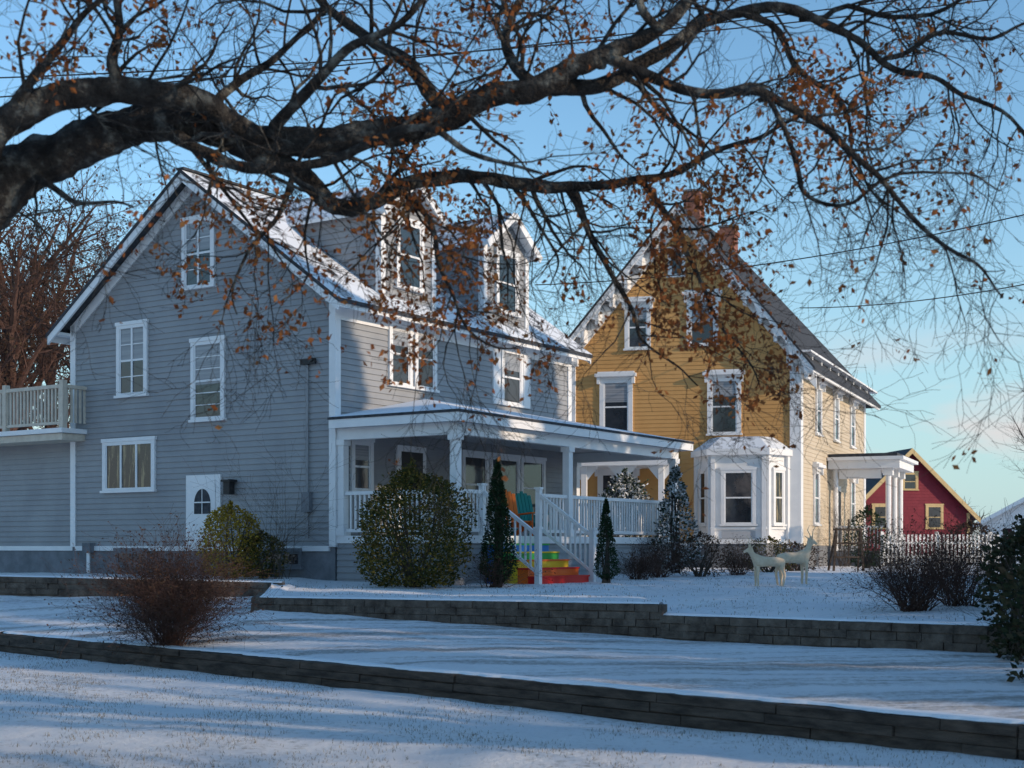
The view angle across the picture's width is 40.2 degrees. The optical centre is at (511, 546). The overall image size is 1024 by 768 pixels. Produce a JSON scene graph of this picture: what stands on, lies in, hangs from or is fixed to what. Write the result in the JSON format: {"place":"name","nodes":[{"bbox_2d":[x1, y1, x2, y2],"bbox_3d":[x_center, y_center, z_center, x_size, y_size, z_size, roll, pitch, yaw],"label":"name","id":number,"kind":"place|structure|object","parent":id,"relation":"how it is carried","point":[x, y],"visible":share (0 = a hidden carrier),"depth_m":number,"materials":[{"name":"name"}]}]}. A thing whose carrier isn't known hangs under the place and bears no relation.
{"place":"outdoors","nodes":[
{"label":"outdoors","id":0,"kind":"place"},
{"bbox_2d":[0,0,899,97],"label":"power line","id":1,"kind":"object","parent":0,"point":[517,46],"visible":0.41,"depth_m":16.91,"materials":[{"name":"black metal"}]},
{"bbox_2d":[0,0,989,77],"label":"power line","id":2,"kind":"object","parent":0,"point":[497,49],"visible":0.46,"depth_m":16.87,"materials":[{"name":"black metal"}]},
{"bbox_2d":[0,547,1023,767],"bbox_3d":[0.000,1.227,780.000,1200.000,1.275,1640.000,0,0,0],"label":"snowy ground","id":3,"kind":"structure","parent":0,"point":[973,683],"depth_m":16.57,"materials":[{"name":"white snow"}]},
{"bbox_2d":[0,329,38,418],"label":"bare tree","id":4,"kind":"object","parent":3,"relation":"on","point":[14,371],"visible":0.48,"depth_m":56.39,"materials":[{"name":"brown plant"}]},
{"bbox_2d":[0,220,69,428],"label":"bare tree","id":5,"kind":"object","parent":3,"relation":"on","point":[3,257],"visible":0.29,"depth_m":60.86,"materials":[{"name":"brown plant"}]},
{"bbox_2d":[0,379,86,573],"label":"roof deck wing","id":6,"kind":"structure","parent":3,"relation":"on","point":[34,496],"depth_m":37.33,"materials":[{"name":"white wood"}]},
{"bbox_2d":[0,187,102,431],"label":"bare tree","id":7,"kind":"object","parent":3,"relation":"on","point":[12,351],"visible":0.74,"depth_m":57.13,"materials":[{"name":"brown plant"}]},
{"bbox_2d":[8,211,115,408],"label":"bare tree","id":8,"kind":"object","parent":3,"relation":"on","point":[68,346],"visible":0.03,"depth_m":67.85,"materials":[{"name":"brown plant"}]},
{"bbox_2d":[0,174,132,429],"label":"bare tree","id":9,"kind":"object","parent":3,"relation":"on","point":[67,363],"visible":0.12,"depth_m":60.25,"materials":[{"name":"brown plant"}]},
{"bbox_2d":[0,171,133,429],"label":"bare tree","id":10,"kind":"object","parent":3,"relation":"on","point":[32,298],"visible":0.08,"depth_m":77.82,"materials":[{"name":"brown plant"}]},
{"bbox_2d":[0,164,154,430],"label":"bare tree","id":11,"kind":"object","parent":3,"relation":"on","point":[36,252],"visible":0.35,"depth_m":68.13,"materials":[{"name":"brown plant"}]},
{"bbox_2d":[0,575,284,596],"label":"stone retaining wall","id":12,"kind":"structure","parent":3,"relation":"on","point":[26,585],"depth_m":29.18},
{"bbox_2d":[34,503,290,674],"bbox_3d":[-5.301,0.629,21.476,3.846,2.624,3.849,0,0,0],"label":"barberry bush","id":13,"kind":"object","parent":3,"relation":"on","point":[167,612],"visible":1,"depth_m":21.09,"materials":[{"name":"brown plant"}]},
{"bbox_2d":[196,501,263,578],"bbox_3d":[-6.393,-0.119,31.559,1.664,1.888,1.640,0,0,0],"label":"golden shrub","id":14,"kind":"object","parent":3,"relation":"on","point":[215,514],"visible":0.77,"depth_m":31.43,"materials":[{"name":"green plant"}]},
{"bbox_2d":[234,530,290,578],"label":"golden shrub","id":15,"kind":"object","parent":3,"relation":"on","point":[266,568],"visible":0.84,"depth_m":31.43,"materials":[{"name":"green plant"}]},
{"bbox_2d":[185,386,409,578],"bbox_3d":[-5.014,-1.385,31.421,4.959,4.308,3.370,0,0,-22],"label":"bare lilac shrub","id":16,"kind":"object","parent":3,"relation":"on","point":[277,552],"visible":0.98,"depth_m":31.15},
{"bbox_2d":[73,191,567,580],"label":"walls","id":17,"kind":"structure","parent":3,"relation":"on","point":[282,428],"depth_m":34.16,"materials":[{"name":"paint"}]},
{"bbox_2d":[82,358,315,572],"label":"wall fittings","id":18,"kind":"object","parent":17,"relation":"attached to","point":[230,483],"depth_m":32.15,"materials":[{"name":"black metal"}]},
{"bbox_2d":[45,167,592,357],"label":"roof","id":19,"kind":"structure","parent":17,"relation":"on","point":[224,202],"depth_m":34.47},
{"bbox_2d":[48,173,590,550],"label":"trim","id":20,"kind":"structure","parent":17,"relation":"attached to","point":[338,312],"depth_m":34.71,"materials":[{"name":"white paint"}]},
{"bbox_2d":[100,212,546,568],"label":"windows and doors","id":21,"kind":"structure","parent":17,"relation":"attached to","point":[128,464],"depth_m":34.87,"materials":[{"name":"white paint"}]},
{"bbox_2d":[405,470,420,499],"bbox_3d":[-2.367,-1.504,34.028,0.303,0.779,0.806,0,0,32],"label":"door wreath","id":22,"kind":"object","parent":21,"relation":"attached to","point":[411,488],"depth_m":33.84,"materials":[{"name":"green plant"}]},
{"bbox_2d":[284,184,542,330],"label":"dormers","id":23,"kind":"object","parent":17,"relation":"on","point":[327,239],"visible":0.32,"depth_m":34.83,"materials":[{"name":"white paint"}]},
{"bbox_2d":[348,457,482,587],"bbox_3d":[-1.987,-0.460,28.940,2.774,2.818,2.680,0,0,0],"label":"holly bush","id":24,"kind":"object","parent":3,"relation":"on","point":[394,535],"visible":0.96,"depth_m":28.57,"materials":[{"name":"green plant"}]},
{"bbox_2d":[250,584,666,637],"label":"stone retaining wall","id":25,"kind":"structure","parent":3,"relation":"on","point":[631,618],"depth_m":23.13,"materials":[{"name":"grey stone"}]},
{"bbox_2d":[477,457,518,586],"bbox_3d":[-0.304,-0.458,29.072,0.857,2.808,0.847,0,0,-23],"label":"cypress shrub","id":26,"kind":"object","parent":3,"relation":"on","point":[501,511],"visible":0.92,"depth_m":28.99,"materials":[{"name":"green plant"}]},
{"bbox_2d":[460,546,554,587],"bbox_3d":[-0.086,0.501,29.192,1.998,1.110,2.333,0,0,0],"label":"barberry bush","id":27,"kind":"object","parent":3,"relation":"on","point":[490,573],"visible":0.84,"depth_m":28.86,"materials":[{"name":"brown plant"}]},
{"bbox_2d":[327,399,693,584],"bbox_3d":[0.441,-1.180,35.235,3.660,4.960,11.250,0,0,33],"label":"porch","id":28,"kind":"object","parent":3,"relation":"on","point":[389,421],"visible":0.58,"depth_m":32.72,"materials":[{"name":"white paint"}]},
{"bbox_2d":[505,489,534,535],"bbox_3d":[0.020,-0.817,33.891,0.750,1.176,0.978,0,0,-28],"label":"adirondack chair","id":29,"kind":"object","parent":28,"relation":"on","point":[511,502],"visible":0.27,"depth_m":34.16,"materials":[{"name":"orange paint"}]},
{"bbox_2d":[511,491,548,535],"bbox_3d":[0.460,-0.817,35.023,0.750,1.176,0.978,0,0,-34],"label":"adirondack chair","id":30,"kind":"object","parent":28,"relation":"on","point":[524,502],"visible":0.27,"depth_m":35.24,"materials":[{"name":"teal paint"}]},
{"bbox_2d":[0,0,1023,557],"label":"oak tree","id":31,"kind":"object","parent":3,"relation":"on","point":[186,114],"visible":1,"depth_m":10.85,"materials":[{"name":"brown plant"}]},
{"bbox_2d":[0,631,1023,759],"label":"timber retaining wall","id":32,"kind":"structure","parent":3,"relation":"on","point":[980,735],"depth_m":15.01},
{"bbox_2d":[0,577,1023,767],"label":"dry grass tufts","id":33,"kind":"object","parent":3,"relation":"on","point":[459,734],"visible":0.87,"depth_m":14.63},
{"bbox_2d":[477,483,596,583],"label":"rainbow stairs","id":34,"kind":"structure","parent":3,"relation":"on","point":[547,559],"depth_m":31.53,"materials":[{"name":"multicoloured"}]},
{"bbox_2d":[593,497,620,582],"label":"cypress shrub","id":35,"kind":"object","parent":3,"relation":"on","point":[607,531],"visible":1,"depth_m":31.13,"materials":[{"name":"green plant"}]},
{"bbox_2d":[592,468,655,536],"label":"snowy spruce","id":36,"kind":"object","parent":3,"relation":"on","point":[624,480],"visible":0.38,"depth_m":41.35,"materials":[{"name":"green plant"}]},
{"bbox_2d":[580,460,668,537],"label":"verandah","id":37,"kind":"object","parent":3,"relation":"on","point":[660,471],"visible":0.27,"depth_m":46.47,"materials":[{"name":"paint"}]},
{"bbox_2d":[610,538,667,579],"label":"garden shrub","id":38,"kind":"object","parent":3,"relation":"on","point":[640,573],"visible":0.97,"depth_m":33.13,"materials":[{"name":"brown plant"}]},
{"bbox_2d":[632,526,704,577],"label":"garden shrub","id":39,"kind":"object","parent":3,"relation":"on","point":[657,573],"visible":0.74,"depth_m":34.38,"materials":[{"name":"brown plant"}]},
{"bbox_2d":[647,465,704,572],"bbox_3d":[4.364,-0.697,37.216,1.454,2.981,1.439,0,0,25],"label":"snowy spruce","id":40,"kind":"object","parent":3,"relation":"on","point":[679,493],"visible":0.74,"depth_m":37.12,"materials":[{"name":"green plant"}]},
{"bbox_2d":[668,531,733,576],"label":"garden shrub","id":41,"kind":"object","parent":3,"relation":"on","point":[705,570],"visible":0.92,"depth_m":34.98,"materials":[{"name":"brown plant"}]},
{"bbox_2d":[576,232,863,567],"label":"walls","id":42,"kind":"structure","parent":3,"relation":"on","point":[661,416],"depth_m":48.17,"materials":[{"name":"paint"}]},
{"bbox_2d":[568,189,880,407],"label":"roof and chimneys","id":43,"kind":"structure","parent":42,"relation":"on","point":[809,340],"depth_m":50.34,"materials":[{"name":"grey"}]},
{"bbox_2d":[570,207,879,547],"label":"trim","id":44,"kind":"structure","parent":42,"relation":"attached to","point":[796,497],"depth_m":47.19,"materials":[{"name":"white paint"}]},
{"bbox_2d":[594,246,860,527],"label":"windows","id":45,"kind":"structure","parent":42,"relation":"attached to","point":[615,404],"depth_m":48.40,"materials":[{"name":"white paint"}]},
{"bbox_2d":[691,436,792,567],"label":"bay window","id":46,"kind":"structure","parent":42,"relation":"attached to","point":[736,505],"depth_m":46.55,"materials":[{"name":"paint"}]},
{"bbox_2d":[707,532,773,575],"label":"garden shrub","id":47,"kind":"object","parent":3,"relation":"on","point":[737,562],"visible":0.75,"depth_m":35.95,"materials":[{"name":"brown plant"}]},
{"bbox_2d":[743,536,785,585],"bbox_3d":[5.516,0.307,30.579,0.970,1.132,0.282,0,0,-11],"label":"wooden deer","id":48,"kind":"object","parent":3,"relation":"on","point":[758,561],"visible":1,"depth_m":30.52},
{"bbox_2d":[742,535,804,571],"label":"garden shrub","id":49,"kind":"object","parent":3,"relation":"on","point":[770,539],"visible":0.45,"depth_m":37.95,"materials":[{"name":"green plant"}]},
{"bbox_2d":[775,525,816,584],"bbox_3d":[6.360,0.185,31.247,1.089,1.343,0.316,0,0,-23],"label":"wooden deer","id":50,"kind":"object","parent":3,"relation":"on","point":[801,557],"visible":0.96,"depth_m":31.21},
{"bbox_2d":[767,541,827,570],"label":"garden shrub","id":51,"kind":"object","parent":3,"relation":"on","point":[791,568],"visible":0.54,"depth_m":40.91,"materials":[{"name":"brown plant"}]},
{"bbox_2d":[659,613,1021,652],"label":"stone retaining wall","id":52,"kind":"structure","parent":3,"relation":"on","point":[862,633],"depth_m":20.21,"materials":[{"name":"grey stone"}]},
{"bbox_2d":[827,519,864,570],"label":"garden trellis","id":53,"kind":"object","parent":3,"relation":"on","point":[835,543],"visible":0.78,"depth_m":40.54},
{"bbox_2d":[810,473,898,566],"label":"bare lilac shrub","id":54,"kind":"object","parent":3,"relation":"on","point":[840,538],"visible":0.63,"depth_m":49.30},
{"bbox_2d":[842,503,892,567],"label":"round yew","id":55,"kind":"object","parent":3,"relation":"on","point":[867,512],"visible":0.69,"depth_m":45.70,"materials":[{"name":"green plant"}]},
{"bbox_2d":[827,452,917,565],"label":"side entrance porch","id":56,"kind":"object","parent":3,"relation":"on","point":[895,466],"visible":0.53,"depth_m":51.16,"materials":[{"name":"paint"}]},
{"bbox_2d":[814,505,1003,613],"bbox_3d":[6.308,0.366,22.344,3.108,2.094,2.858,0,0,0],"label":"forsythia bush","id":57,"kind":"object","parent":3,"relation":"on","point":[898,593],"visible":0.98,"depth_m":22.05,"materials":[{"name":"brown plant"}]},
{"bbox_2d":[864,448,980,555],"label":"red barn","id":58,"kind":"structure","parent":3,"relation":"on","point":[925,494],"depth_m":90.55,"materials":[{"name":"red wood"}]},
{"bbox_2d":[871,471,943,528],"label":"windows","id":59,"kind":"structure","parent":58,"relation":"in","point":[909,484],"depth_m":90.48,"materials":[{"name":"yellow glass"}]},
{"bbox_2d":[880,532,998,565],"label":"picket fence","id":60,"kind":"object","parent":3,"relation":"on","point":[882,534],"visible":0.23,"depth_m":50.98,"materials":[{"name":"white paint"}]},
{"bbox_2d":[874,507,1018,605],"bbox_3d":[7.601,0.233,23.268,3.014,2.022,3.017,0,0,0],"label":"forsythia bush","id":61,"kind":"object","parent":3,"relation":"on","point":[958,601],"visible":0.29,"depth_m":23.33,"materials":[{"name":"brown plant"}]},
{"bbox_2d":[942,520,996,562],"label":"round yew","id":62,"kind":"object","parent":3,"relation":"on","point":[970,524],"visible":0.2,"depth_m":54.88,"materials":[{"name":"green plant"}]},
{"bbox_2d":[918,500,1023,661],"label":"rhododendron stems","id":63,"kind":"object","parent":3,"relation":"on","point":[1009,656],"visible":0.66,"depth_m":17.89,"materials":[{"name":"brown plant"}]},
{"bbox_2d":[964,496,991,530],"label":"distant trees","id":64,"kind":"object","parent":3,"relation":"on","point":[976,513],"visible":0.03,"depth_m":209.56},
{"bbox_2d":[973,497,1023,555],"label":"white cottage","id":65,"kind":"structure","parent":3,"relation":"on","point":[995,517],"depth_m":110.95,"materials":[{"name":"paint"}]},
{"bbox_2d":[1000,525,1014,538],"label":"windows","id":66,"kind":"structure","parent":65,"relation":"in","point":[1001,533],"depth_m":110.99,"materials":[{"name":"white paint"}]},
{"bbox_2d":[973,520,1023,660],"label":"rhododendron bush","id":67,"kind":"object","parent":3,"relation":"on","point":[990,572],"visible":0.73,"depth_m":17.89,"materials":[{"name":"green plant"}]},
{"bbox_2d":[977,514,1023,583],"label":"rhododendron bush","id":68,"kind":"object","parent":3,"relation":"on","point":[1014,522],"visible":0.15,"depth_m":22.42,"materials":[{"name":"green plant"}]},
{"bbox_2d":[989,560,1023,681],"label":"rhododendron bush","id":69,"kind":"object","parent":3,"relation":"on","point":[1010,585],"visible":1,"depth_m":15.45,"materials":[{"name":"green plant"}]},
{"bbox_2d":[990,358,1023,474],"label":"bare tree","id":70,"kind":"object","parent":3,"relation":"on","point":[1021,434],"visible":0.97,"depth_m":64.46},
{"bbox_2d":[0,0,1023,546],"label":"sky","id":71,"kind":"structure","parent":0,"point":[986,484],"materials":[{"name":"blue"}]},
{"bbox_2d":[535,214,1023,284],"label":"power line","id":72,"kind":"object","parent":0,"point":[805,257],"visible":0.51,"depth_m":33.48,"materials":[{"name":"black metal"}]},
{"bbox_2d":[801,284,1021,307],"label":"power line","id":73,"kind":"object","parent":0,"point":[913,301],"visible":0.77,"depth_m":41.80,"materials":[{"name":"black metal"}]}
]}

